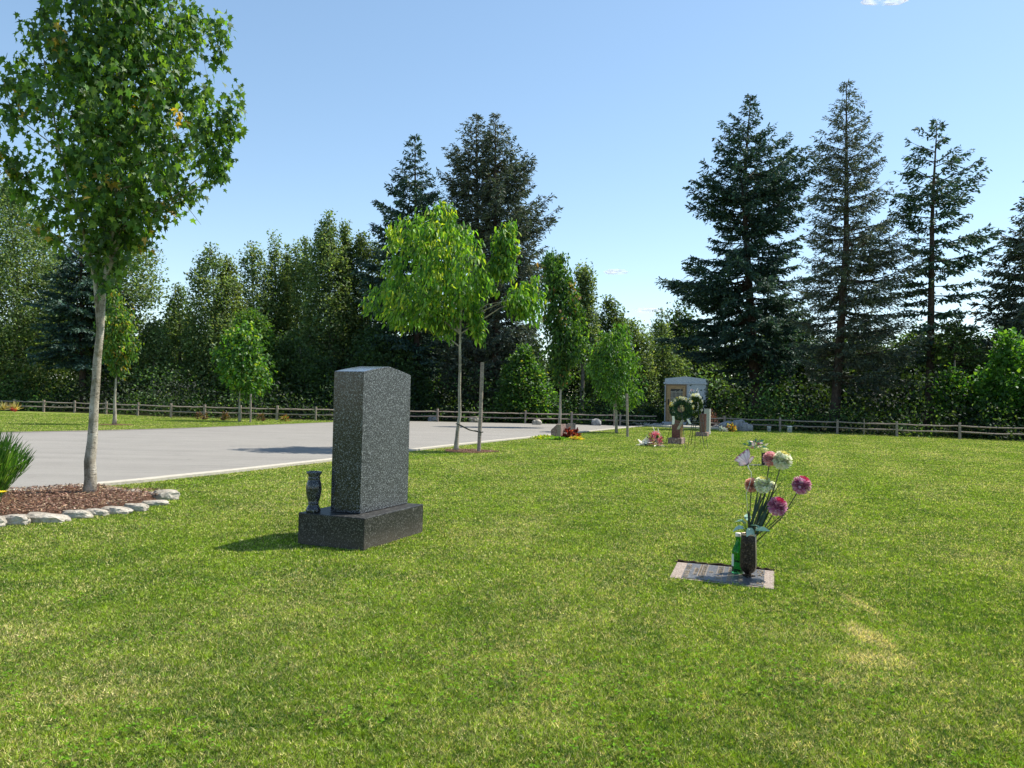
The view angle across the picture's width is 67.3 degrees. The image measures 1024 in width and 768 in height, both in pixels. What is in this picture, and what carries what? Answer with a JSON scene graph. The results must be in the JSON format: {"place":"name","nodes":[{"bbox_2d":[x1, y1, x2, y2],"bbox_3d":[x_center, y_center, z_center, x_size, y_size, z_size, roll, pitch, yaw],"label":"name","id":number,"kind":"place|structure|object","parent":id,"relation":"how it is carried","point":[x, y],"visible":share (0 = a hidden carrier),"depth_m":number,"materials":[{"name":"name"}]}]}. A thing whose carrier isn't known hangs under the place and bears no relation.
{"place":"outdoors","nodes":[
{"label":"outdoors","id":0,"kind":"place"},
{"bbox_2d":[0,421,629,488],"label":"road","id":1,"kind":"structure","parent":0,"point":[58,457],"depth_m":15.12,"materials":[{"name":"asphalt"}]},
{"bbox_2d":[9,425,645,490],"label":"kerb","id":2,"kind":"structure","parent":1,"relation":"on","point":[163,478],"depth_m":10.35,"materials":[{"name":"concrete"}]},
{"bbox_2d":[0,410,1023,767],"bbox_3d":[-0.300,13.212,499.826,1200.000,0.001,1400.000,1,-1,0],"label":"ground","id":3,"kind":"structure","parent":0,"point":[486,722],"depth_m":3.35,"materials":[{"name":"plant"}]},
{"bbox_2d":[4,514,30,524],"bbox_3d":[-3.747,1.035,5.794,0.221,0.108,0.110,-1,-4,-7],"label":"edging stone","id":4,"kind":"object","parent":3,"relation":"on","point":[18,519],"visible":0.6,"depth_m":5.76,"materials":[{"name":"stone"}]},
{"bbox_2d":[26,512,70,522],"bbox_3d":[-3.596,1.045,5.952,0.349,0.092,0.165,6,-1,-7],"label":"edging stone","id":5,"kind":"object","parent":3,"relation":"on","point":[38,517],"visible":0.65,"depth_m":5.90,"materials":[{"name":"stone"}]},
{"bbox_2d":[62,510,92,518],"bbox_3d":[-3.485,1.054,6.154,0.249,0.098,0.114,2,-3,-7],"label":"edging stone","id":6,"kind":"object","parent":3,"relation":"on","point":[85,514],"visible":0.65,"depth_m":6.12,"materials":[{"name":"stone"}]},
{"bbox_2d":[0,487,157,515],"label":"mulch bed","id":7,"kind":"object","parent":3,"relation":"on","point":[138,500],"visible":0.49,"depth_m":6.74,"materials":[{"name":"brown wood"}]},
{"bbox_2d":[0,428,35,495],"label":"broom bush","id":8,"kind":"object","parent":7,"relation":"on","point":[11,467],"visible":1,"depth_m":6.79,"materials":[{"name":"green plant"}]},
{"bbox_2d":[0,0,247,491],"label":"maple tree","id":9,"kind":"object","parent":7,"relation":"on","point":[118,219],"visible":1,"depth_m":7.26,"materials":[{"name":"green plant"}]},
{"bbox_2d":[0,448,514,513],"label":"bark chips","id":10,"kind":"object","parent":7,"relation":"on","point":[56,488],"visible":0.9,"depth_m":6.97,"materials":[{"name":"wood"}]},
{"bbox_2d":[85,508,108,515],"bbox_3d":[-3.415,1.060,6.310,0.209,0.082,0.099,6,-3,-7],"label":"edging stone","id":11,"kind":"object","parent":3,"relation":"on","point":[98,512],"visible":0.53,"depth_m":6.28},
{"bbox_2d":[101,506,133,514],"bbox_3d":[-3.302,1.065,6.424,0.259,0.088,0.122,5,1,-7],"label":"edging stone","id":12,"kind":"object","parent":3,"relation":"on","point":[114,510],"visible":0.63,"depth_m":6.38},
{"bbox_2d":[123,503,148,511],"bbox_3d":[-3.225,1.068,6.595,0.214,0.100,0.098,4,1,-7],"label":"edging stone","id":13,"kind":"object","parent":3,"relation":"on","point":[136,507],"visible":0.6,"depth_m":6.56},
{"bbox_2d":[142,500,168,505],"bbox_3d":[-3.238,1.084,6.979,0.243,0.064,0.116,-1,1,-7],"label":"edging stone","id":14,"kind":"object","parent":3,"relation":"on","point":[156,502],"visible":0.66,"depth_m":6.94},
{"bbox_2d":[2,422,328,432],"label":"curb","id":15,"kind":"structure","parent":3,"relation":"on","point":[141,429],"depth_m":21.61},
{"bbox_2d":[153,489,179,500],"bbox_3d":[-3.301,1.076,7.348,0.249,0.140,0.141,3,-4,-29],"label":"edging stone","id":16,"kind":"object","parent":3,"relation":"on","point":[168,494],"visible":0.66,"depth_m":7.30,"materials":[{"name":"stone"}]},
{"bbox_2d":[209,320,278,421],"bbox_3d":[-10.739,-0.529,30.894,2.715,4.082,2.255,1,-1,0],"label":"maple","id":17,"kind":"object","parent":3,"relation":"on","point":[241,355],"visible":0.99,"depth_m":30.55,"materials":[{"name":"green plant"}]},
{"bbox_2d":[0,399,655,425],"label":"split rail fence","id":18,"kind":"object","parent":3,"relation":"on","point":[277,408],"visible":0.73,"depth_m":37.19,"materials":[{"name":"brown wood"}]},
{"bbox_2d":[298,366,422,550],"bbox_3d":[-1.062,0.501,5.579,0.530,1.263,0.821,1,-2,22],"label":"headstone","id":19,"kind":"object","parent":3,"relation":"on","point":[370,506],"visible":0.89,"depth_m":5.35,"materials":[{"name":"stone"}]},
{"bbox_2d":[306,471,321,512],"bbox_3d":[-1.367,0.743,5.305,0.108,0.279,0.108,1,-1,0],"label":"stone vase","id":20,"kind":"object","parent":19,"relation":"on","point":[313,488],"visible":1,"depth_m":5.27,"materials":[{"name":"black stone"}]},
{"bbox_2d":[446,449,496,452],"bbox_3d":[-0.821,1.354,15.612,1.142,0.001,1.185,1,-1,0],"label":"mulch ring","id":21,"kind":"object","parent":3,"relation":"on","point":[452,450],"visible":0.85,"depth_m":15.51,"materials":[{"name":"brown wood"}]},
{"bbox_2d":[358,199,548,449],"bbox_3d":[-1.229,-1.226,15.809,3.942,5.179,2.384,1,-1,0],"label":"young tree","id":22,"kind":"object","parent":21,"relation":"on","point":[436,276],"visible":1,"depth_m":15.61,"materials":[{"name":"green plant"}]},
{"bbox_2d":[477,362,483,450],"bbox_3d":[-0.635,0.489,15.554,0.105,1.855,0.075,1,-1,0],"label":"wooden stake","id":23,"kind":"object","parent":3,"relation":"on","point":[480,404],"visible":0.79,"depth_m":15.53,"materials":[{"name":"brown wood"}]},
{"bbox_2d":[0,577,1023,767],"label":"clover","id":24,"kind":"object","parent":3,"relation":"on","point":[368,718],"visible":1,"depth_m":2.56,"materials":[{"name":"green plant"}]},
{"bbox_2d":[551,424,565,436],"bbox_3d":[1.407,1.386,22.615,0.256,0.419,0.760,1,-2,25],"label":"slant marker","id":25,"kind":"object","parent":3,"relation":"on","point":[557,429],"visible":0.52,"depth_m":22.34,"materials":[{"name":"grey stone"}]},
{"bbox_2d":[537,247,591,423],"bbox_3d":[2.137,-1.962,31.966,2.342,7.582,2.039,1,-1,0],"label":"columnar maple","id":26,"kind":"object","parent":3,"relation":"on","point":[562,327],"visible":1,"depth_m":31.66,"materials":[{"name":"green plant"}]},
{"bbox_2d":[561,426,581,437],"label":"foliage plant","id":27,"kind":"object","parent":3,"relation":"on","point":[573,432],"visible":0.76,"depth_m":22.67,"materials":[{"name":"red plant"}]},
{"bbox_2d":[584,322,648,432],"bbox_3d":[3.737,-0.241,27.959,2.350,4.021,2.203,1,-1,0],"label":"young tree","id":28,"kind":"object","parent":3,"relation":"on","point":[620,347],"visible":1,"depth_m":27.64,"materials":[{"name":"green plant"}]},
{"bbox_2d":[626,394,628,436],"bbox_3d":[3.676,1.020,24.548,0.135,1.430,0.083,1,-1,0],"label":"wooden stake","id":29,"kind":"object","parent":3,"relation":"on","point":[627,423],"visible":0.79,"depth_m":24.52,"materials":[{"name":"brown wood"}]},
{"bbox_2d":[637,427,664,446],"bbox_3d":[3.458,1.328,19.286,0.782,0.555,0.630,1,-1,0],"label":"bouquet","id":30,"kind":"object","parent":3,"relation":"on","point":[652,437],"visible":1,"depth_m":19.30,"materials":[{"name":"pink plant"}]},
{"bbox_2d":[623,422,718,428],"bbox_3d":[8.080,2.103,38.944,3.890,0.105,8.155,1,-1,0],"label":"concrete pad","id":31,"kind":"object","parent":3,"relation":"on","point":[667,425],"visible":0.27,"depth_m":37.17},
{"bbox_2d":[668,417,683,443],"bbox_3d":[4.461,1.210,20.830,0.369,0.842,0.600,1,-2,22],"label":"headstone","id":32,"kind":"object","parent":3,"relation":"on","point":[677,437],"visible":0.67,"depth_m":20.59,"materials":[{"name":"red stone"}]},
{"bbox_2d":[666,408,685,448],"bbox_3d":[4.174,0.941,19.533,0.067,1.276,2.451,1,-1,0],"label":"easel","id":33,"kind":"object","parent":3,"relation":"on","point":[677,423],"visible":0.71,"depth_m":18.89,"materials":[{"name":"metal"}]},
{"bbox_2d":[669,396,694,428],"bbox_3d":[4.178,0.705,18.988,0.631,0.829,0.265,1,-1,0],"label":"wreath","id":34,"kind":"object","parent":33,"relation":"attached to","point":[686,403],"visible":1,"depth_m":18.94,"materials":[{"name":"green plant"}]},
{"bbox_2d":[688,404,704,448],"bbox_3d":[4.633,0.984,19.081,0.132,1.182,0.984,2,-1,-11],"label":"easel","id":35,"kind":"object","parent":3,"relation":"on","point":[695,428],"visible":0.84,"depth_m":19.35,"materials":[{"name":"metal"}]},
{"bbox_2d":[689,393,703,420],"bbox_3d":[4.577,0.573,19.192,0.421,0.709,0.243,1,-1,0],"label":"wreath","id":36,"kind":"object","parent":35,"relation":"attached to","point":[695,398],"visible":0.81,"depth_m":19.15,"materials":[{"name":"green plant"}]},
{"bbox_2d":[696,414,708,435],"bbox_3d":[6.608,1.427,26.678,0.389,0.790,0.450,1,-2,22],"label":"headstone","id":37,"kind":"object","parent":3,"relation":"on","point":[703,432],"visible":0.7,"depth_m":26.50,"materials":[{"name":"red stone"}]},
{"bbox_2d":[704,409,710,433],"bbox_3d":[7.169,1.399,28.473,0.328,0.961,0.450,1,-2,22],"label":"headstone","id":38,"kind":"object","parent":3,"relation":"on","point":[708,419],"visible":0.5,"depth_m":28.28,"materials":[{"name":"stone"}]},
{"bbox_2d":[670,562,773,589],"bbox_3d":[1.254,1.150,4.590,0.600,0.043,0.497,1,-1,20],"label":"grave marker","id":39,"kind":"object","parent":3,"relation":"on","point":[725,574],"visible":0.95,"depth_m":4.54,"materials":[{"name":"grey stone"}]},
{"bbox_2d":[731,532,743,573],"bbox_3d":[1.357,1.014,4.619,0.072,0.240,0.071,1,-1,0],"label":"bottle","id":40,"kind":"object","parent":39,"relation":"on","point":[736,568],"visible":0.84,"depth_m":4.59,"materials":[{"name":"green glass"}]},
{"bbox_2d":[740,532,756,577],"bbox_3d":[1.392,1.009,4.532,0.096,0.256,0.096,1,-1,12],"label":"bronze vase","id":41,"kind":"object","parent":39,"relation":"on","point":[748,555],"visible":0.91,"depth_m":4.50,"materials":[{"name":"brown metal"}]},
{"bbox_2d":[744,477,755,514],"bbox_3d":[1.433,0.761,4.604,0.098,0.401,0.118,1,-1,0],"label":"artificial flower","id":42,"kind":"object","parent":41,"relation":"in","point":[751,488],"visible":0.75,"depth_m":4.60,"materials":[{"name":"pink fabric"}]},
{"bbox_2d":[733,514,769,536],"bbox_3d":[1.401,0.863,4.541,0.200,0.171,0.163,1,-1,0],"label":"pale leaf spray","id":43,"kind":"object","parent":41,"relation":"in","point":[749,531],"visible":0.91,"depth_m":4.50,"materials":[{"name":"plant"}]},
{"bbox_2d":[754,476,771,530],"bbox_3d":[1.474,0.750,4.529,0.108,0.420,0.109,3,-2,-43],"label":"artificial flower","id":44,"kind":"object","parent":41,"relation":"in","point":[762,484],"visible":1,"depth_m":4.51,"materials":[{"name":"white fabric"}]},
{"bbox_2d":[755,451,775,528],"bbox_3d":[1.499,0.683,4.622,0.215,0.561,0.095,2,-1,-17],"label":"artificial flower","id":45,"kind":"object","parent":41,"relation":"in","point":[768,458],"visible":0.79,"depth_m":4.62,"materials":[{"name":"pink fabric"}]},
{"bbox_2d":[750,472,788,535],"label":"artificial leaves","id":46,"kind":"object","parent":41,"relation":"in","point":[763,515],"visible":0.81,"depth_m":4.54,"materials":[{"name":"green plastic"}]},
{"bbox_2d":[734,448,753,527],"bbox_3d":[1.361,0.643,4.541,0.111,0.527,0.082,1,-1,0],"label":"butterfly pick","id":47,"kind":"object","parent":46,"relation":"attached to","point":[742,458],"visible":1,"depth_m":4.53,"materials":[{"name":"white plastic"}]},
{"bbox_2d":[756,496,787,536],"bbox_3d":[1.490,0.807,4.483,0.224,0.308,0.119,1,-1,6],"label":"artificial flower","id":48,"kind":"object","parent":41,"relation":"in","point":[778,506],"visible":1,"depth_m":4.46,"materials":[{"name":"pink fabric"}]},
{"bbox_2d":[771,450,792,496],"bbox_3d":[1.532,0.677,4.560,0.257,0.572,0.122,1,-1,0],"label":"artificial flower","id":49,"kind":"object","parent":41,"relation":"in","point":[782,459],"visible":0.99,"depth_m":4.54,"materials":[{"name":"white fabric"}]},
{"bbox_2d":[756,475,811,541],"bbox_3d":[1.596,0.752,4.579,0.368,0.427,0.124,1,-1,0],"label":"artificial flower","id":50,"kind":"object","parent":41,"relation":"in","point":[801,484],"visible":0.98,"depth_m":4.55,"materials":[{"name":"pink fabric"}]},
{"bbox_2d":[677,559,774,570],"bbox_3d":[1.342,1.145,4.843,0.590,0.028,0.031,1,-1,20],"label":"soil edge","id":51,"kind":"object","parent":3,"relation":"on","point":[695,562],"visible":0.51,"depth_m":4.86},
{"bbox_2d":[711,416,1023,438],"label":"split rail fence","id":52,"kind":"object","parent":3,"relation":"on","point":[896,424],"visible":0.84,"depth_m":31.12,"materials":[{"name":"brown wood"}]},
{"label":"mulch patch","id":53,"kind":"structure","parent":3,"relation":"on","visible":0},
{"bbox_2d":[92,289,143,424],"bbox_3d":[-12.777,-0.875,24.857,1.473,4.388,1.450,1,-1,0],"label":"columnar tree","id":54,"kind":"object","parent":53,"relation":"on","point":[118,354],"visible":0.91,"depth_m":24.75,"materials":[{"name":"green plant"}]},
{"bbox_2d":[0,0,1023,395],"label":"sky","id":55,"kind":"structure","parent":0,"point":[619,104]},
{"bbox_2d":[9,403,1020,440],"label":"forest floor","id":56,"kind":"structure","parent":0,"point":[451,420],"depth_m":38.54,"materials":[{"name":"plant"}]},
{"bbox_2d":[0,172,84,406],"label":"poplar tree","id":57,"kind":"object","parent":56,"relation":"on","point":[21,317],"visible":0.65,"depth_m":44.91,"materials":[{"name":"green plant"}]},
{"bbox_2d":[22,232,141,410],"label":"fir tree","id":58,"kind":"object","parent":56,"relation":"on","point":[57,352],"visible":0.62,"depth_m":41.57,"materials":[{"name":"green plant"}]},
{"bbox_2d":[59,238,176,403],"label":"poplar tree","id":59,"kind":"object","parent":56,"relation":"on","point":[134,289],"visible":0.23,"depth_m":43.67,"materials":[{"name":"green plant"}]},
{"bbox_2d":[123,315,185,409],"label":"poplar tree","id":60,"kind":"object","parent":56,"relation":"on","point":[151,331],"visible":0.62,"depth_m":43.70,"materials":[{"name":"green plant"}]},
{"bbox_2d":[144,282,210,402],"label":"poplar tree","id":61,"kind":"object","parent":56,"relation":"on","point":[176,326],"visible":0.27,"depth_m":46.79,"materials":[{"name":"green plant"}]},
{"bbox_2d":[173,242,245,404],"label":"poplar tree","id":62,"kind":"object","parent":56,"relation":"on","point":[191,344],"visible":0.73,"depth_m":44.47,"materials":[{"name":"green plant"}]},
{"bbox_2d":[206,253,250,410],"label":"poplar tree","id":63,"kind":"object","parent":56,"relation":"on","point":[232,270],"visible":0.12,"depth_m":45.93,"materials":[{"name":"green plant"}]},
{"bbox_2d":[222,306,286,415],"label":"poplar tree","id":64,"kind":"object","parent":56,"relation":"on","point":[261,327],"visible":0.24,"depth_m":40.79,"materials":[{"name":"green plant"}]},
{"bbox_2d":[233,240,281,411],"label":"poplar tree","id":65,"kind":"object","parent":56,"relation":"on","point":[258,297],"visible":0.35,"depth_m":47.93,"materials":[{"name":"green plant"}]},
{"bbox_2d":[257,229,293,412],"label":"poplar tree","id":66,"kind":"object","parent":56,"relation":"on","point":[280,321],"visible":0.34,"depth_m":48.92,"materials":[{"name":"green plant"}]},
{"bbox_2d":[277,242,298,332],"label":"poplar tree","id":67,"kind":"object","parent":56,"relation":"on","point":[286,260],"visible":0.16,"depth_m":49.99,"materials":[{"name":"green plant"}]},
{"bbox_2d":[280,239,308,359],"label":"poplar tree","id":68,"kind":"object","parent":56,"relation":"on","point":[295,252],"visible":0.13,"depth_m":49.00,"materials":[{"name":"green plant"}]},
{"bbox_2d":[258,327,338,413],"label":"poplar tree","id":69,"kind":"object","parent":56,"relation":"on","point":[300,356],"visible":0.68,"depth_m":41.26,"materials":[{"name":"green plant"}]},
{"bbox_2d":[286,236,322,410],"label":"poplar tree","id":70,"kind":"object","parent":56,"relation":"on","point":[305,242],"visible":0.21,"depth_m":47.97,"materials":[{"name":"green plant"}]},
{"bbox_2d":[297,208,363,412],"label":"poplar tree","id":71,"kind":"object","parent":56,"relation":"on","point":[331,305],"visible":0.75,"depth_m":45.55,"materials":[{"name":"green plant"}]},
{"bbox_2d":[0,303,676,424],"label":"undergrowth","id":72,"kind":"object","parent":56,"relation":"on","point":[165,400],"visible":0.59,"depth_m":39.72,"materials":[{"name":"plant"}]},
{"bbox_2d":[333,218,358,352],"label":"poplar tree","id":73,"kind":"object","parent":56,"relation":"on","point":[344,235],"visible":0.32,"depth_m":47.03,"materials":[{"name":"green plant"}]},
{"bbox_2d":[338,229,398,368],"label":"poplar tree","id":74,"kind":"object","parent":56,"relation":"on","point":[361,249],"visible":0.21,"depth_m":46.66,"materials":[{"name":"green plant"}]},
{"bbox_2d":[344,323,438,413],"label":"shrub","id":75,"kind":"object","parent":56,"relation":"on","point":[375,355],"visible":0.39,"depth_m":42.20,"materials":[{"name":"green plant"}]},
{"bbox_2d":[350,134,448,417],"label":"fir tree","id":76,"kind":"object","parent":56,"relation":"on","point":[420,200],"visible":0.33,"depth_m":43.61,"materials":[{"name":"green plant"}]},
{"bbox_2d":[429,314,500,415],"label":"woodland tree","id":77,"kind":"object","parent":56,"relation":"on","point":[444,397],"visible":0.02,"depth_m":54.47,"materials":[{"name":"green plant"}]},
{"bbox_2d":[430,113,514,416],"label":"fir tree","id":78,"kind":"object","parent":56,"relation":"on","point":[462,196],"visible":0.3,"depth_m":42.53,"materials":[{"name":"green plant"}]},
{"bbox_2d":[466,113,563,420],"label":"fir tree","id":79,"kind":"object","parent":56,"relation":"on","point":[515,332],"visible":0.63,"depth_m":41.50,"materials":[{"name":"green plant"}]},
{"bbox_2d":[489,342,570,423],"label":"bushy tree","id":80,"kind":"object","parent":56,"relation":"on","point":[517,378],"visible":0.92,"depth_m":38.91,"materials":[{"name":"green plant"}]},
{"bbox_2d":[514,325,548,378],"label":"woodland tree","id":81,"kind":"object","parent":56,"relation":"on","point":[541,357],"visible":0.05,"depth_m":59.23,"materials":[{"name":"green plant"}]},
{"bbox_2d":[540,358,589,415],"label":"woodland tree","id":82,"kind":"object","parent":56,"relation":"on","point":[571,385],"visible":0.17,"depth_m":51.79,"materials":[{"name":"green plant"}]},
{"bbox_2d":[572,258,603,421],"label":"poplar tree","id":83,"kind":"object","parent":56,"relation":"on","point":[586,284],"visible":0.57,"depth_m":43.81,"materials":[{"name":"green plant"}]},
{"bbox_2d":[578,294,646,421],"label":"poplar tree","id":84,"kind":"object","parent":56,"relation":"on","point":[611,317],"visible":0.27,"depth_m":45.83,"materials":[{"name":"green plant"}]},
{"bbox_2d":[620,317,664,417],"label":"poplar tree","id":85,"kind":"object","parent":56,"relation":"on","point":[642,353],"visible":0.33,"depth_m":49.59,"materials":[{"name":"green plant"}]},
{"bbox_2d":[641,402,663,422],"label":"shrub","id":86,"kind":"object","parent":56,"relation":"on","point":[652,411],"visible":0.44,"depth_m":42.16,"materials":[{"name":"green plant"}]},
{"bbox_2d":[639,307,692,419],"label":"poplar tree","id":87,"kind":"object","parent":56,"relation":"on","point":[661,329],"visible":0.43,"depth_m":51.67,"materials":[{"name":"green plant"}]},
{"bbox_2d":[649,300,717,408],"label":"woodland tree","id":88,"kind":"object","parent":56,"relation":"on","point":[676,326],"visible":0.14,"depth_m":56.28,"materials":[{"name":"green plant"}]},
{"bbox_2d":[662,376,708,423],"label":"mausoleum","id":89,"kind":"structure","parent":56,"relation":"on","point":[681,386],"depth_m":41.04,"materials":[{"name":"grey stone"}]},
{"bbox_2d":[665,384,686,421],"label":"door","id":90,"kind":"structure","parent":89,"relation":"in","point":[671,389],"depth_m":41.13,"materials":[{"name":"brown wood"}]},
{"bbox_2d":[687,346,732,414],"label":"woodland tree","id":91,"kind":"object","parent":56,"relation":"on","point":[709,368],"visible":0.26,"depth_m":54.44,"materials":[{"name":"green plant"}]},
{"bbox_2d":[654,93,827,425],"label":"spruce tree","id":92,"kind":"object","parent":56,"relation":"on","point":[725,298],"visible":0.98,"depth_m":42.71,"materials":[{"name":"green plant"}]},
{"bbox_2d":[714,331,785,419],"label":"woodland tree","id":93,"kind":"object","parent":56,"relation":"on","point":[734,366],"visible":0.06,"depth_m":58.32,"materials":[{"name":"green plant"}]},
{"bbox_2d":[748,302,833,422],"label":"woodland tree","id":94,"kind":"object","parent":56,"relation":"on","point":[799,367],"visible":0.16,"depth_m":51.88,"materials":[{"name":"green plant"}]},
{"bbox_2d":[623,325,1023,440],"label":"undergrowth","id":95,"kind":"object","parent":56,"relation":"on","point":[869,416],"visible":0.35,"depth_m":35.95,"materials":[{"name":"plant"}]},
{"bbox_2d":[817,333,883,422],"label":"woodland tree","id":96,"kind":"object","parent":56,"relation":"on","point":[852,370],"visible":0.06,"depth_m":55.72,"materials":[{"name":"green plant"}]},
{"bbox_2d":[786,80,934,430],"bbox_3d":[17.006,-6.193,37.070,6.776,17.011,6.332,0,-2,45],"label":"fir tree","id":97,"kind":"object","parent":56,"relation":"on","point":[842,298],"visible":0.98,"depth_m":36.60,"materials":[{"name":"green plant"}]},
{"bbox_2d":[872,321,964,424],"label":"woodland tree","id":98,"kind":"object","parent":56,"relation":"on","point":[909,337],"visible":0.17,"depth_m":53.95,"materials":[{"name":"green plant"}]},
{"bbox_2d":[886,116,1005,432],"bbox_3d":[20.468,-5.211,36.551,4.611,15.137,4.946,3,-2,-45],"label":"fir tree","id":99,"kind":"object","parent":56,"relation":"on","point":[976,240],"visible":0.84,"depth_m":36.36,"materials":[{"name":"green plant"}]},
{"bbox_2d":[926,360,977,435],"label":"bushy tree","id":100,"kind":"object","parent":56,"relation":"on","point":[961,388],"visible":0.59,"depth_m":32.69,"materials":[{"name":"green plant"}]},
{"bbox_2d":[928,318,996,434],"bbox_3d":[20.897,-0.336,35.215,3.485,5.342,3.690,1,-1,0],"label":"tree","id":101,"kind":"object","parent":56,"relation":"on","point":[973,362],"visible":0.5,"depth_m":34.96,"materials":[{"name":"green plant"}]},
{"bbox_2d":[950,399,1021,436],"bbox_3d":[20.299,1.350,32.601,3.310,2.037,2.138,1,-1,0],"label":"shrub","id":102,"kind":"object","parent":56,"relation":"on","point":[973,422],"visible":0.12,"depth_m":32.43,"materials":[{"name":"green plant"}]},
{"bbox_2d":[957,181,1023,373],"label":"fir tree","id":103,"kind":"object","parent":56,"relation":"on","point":[1014,317],"visible":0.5,"depth_m":36.31,"materials":[{"name":"green plant"}]},
{"bbox_2d":[969,325,1023,438],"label":"bushy tree","id":104,"kind":"object","parent":56,"relation":"on","point":[1008,354],"visible":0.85,"depth_m":31.32,"materials":[{"name":"green plant"}]},
{"bbox_3d":[4.309,1.439,13.583,0.600,0.030,0.320,1,-1,0],"label":"grave marker","id":105,"kind":"object","parent":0,"visible":0},
{"bbox_2d":[761,453,765,464],"bbox_3d":[4.443,1.328,13.536,0.110,0.229,0.110,1,-1,0],"label":"grave vase","id":106,"kind":"object","parent":105,"relation":"on","point":[762,455],"visible":0.48,"depth_m":13.51,"materials":[{"name":"brown metal"}]},
{"bbox_2d":[742,438,767,452],"bbox_3d":[4.295,1.109,13.544,0.325,0.306,0.358,2,-1,-17],"label":"artificial flower","id":107,"kind":"object","parent":106,"relation":"in","point":[759,443],"visible":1,"depth_m":13.53,"materials":[{"name":"white fabric"}]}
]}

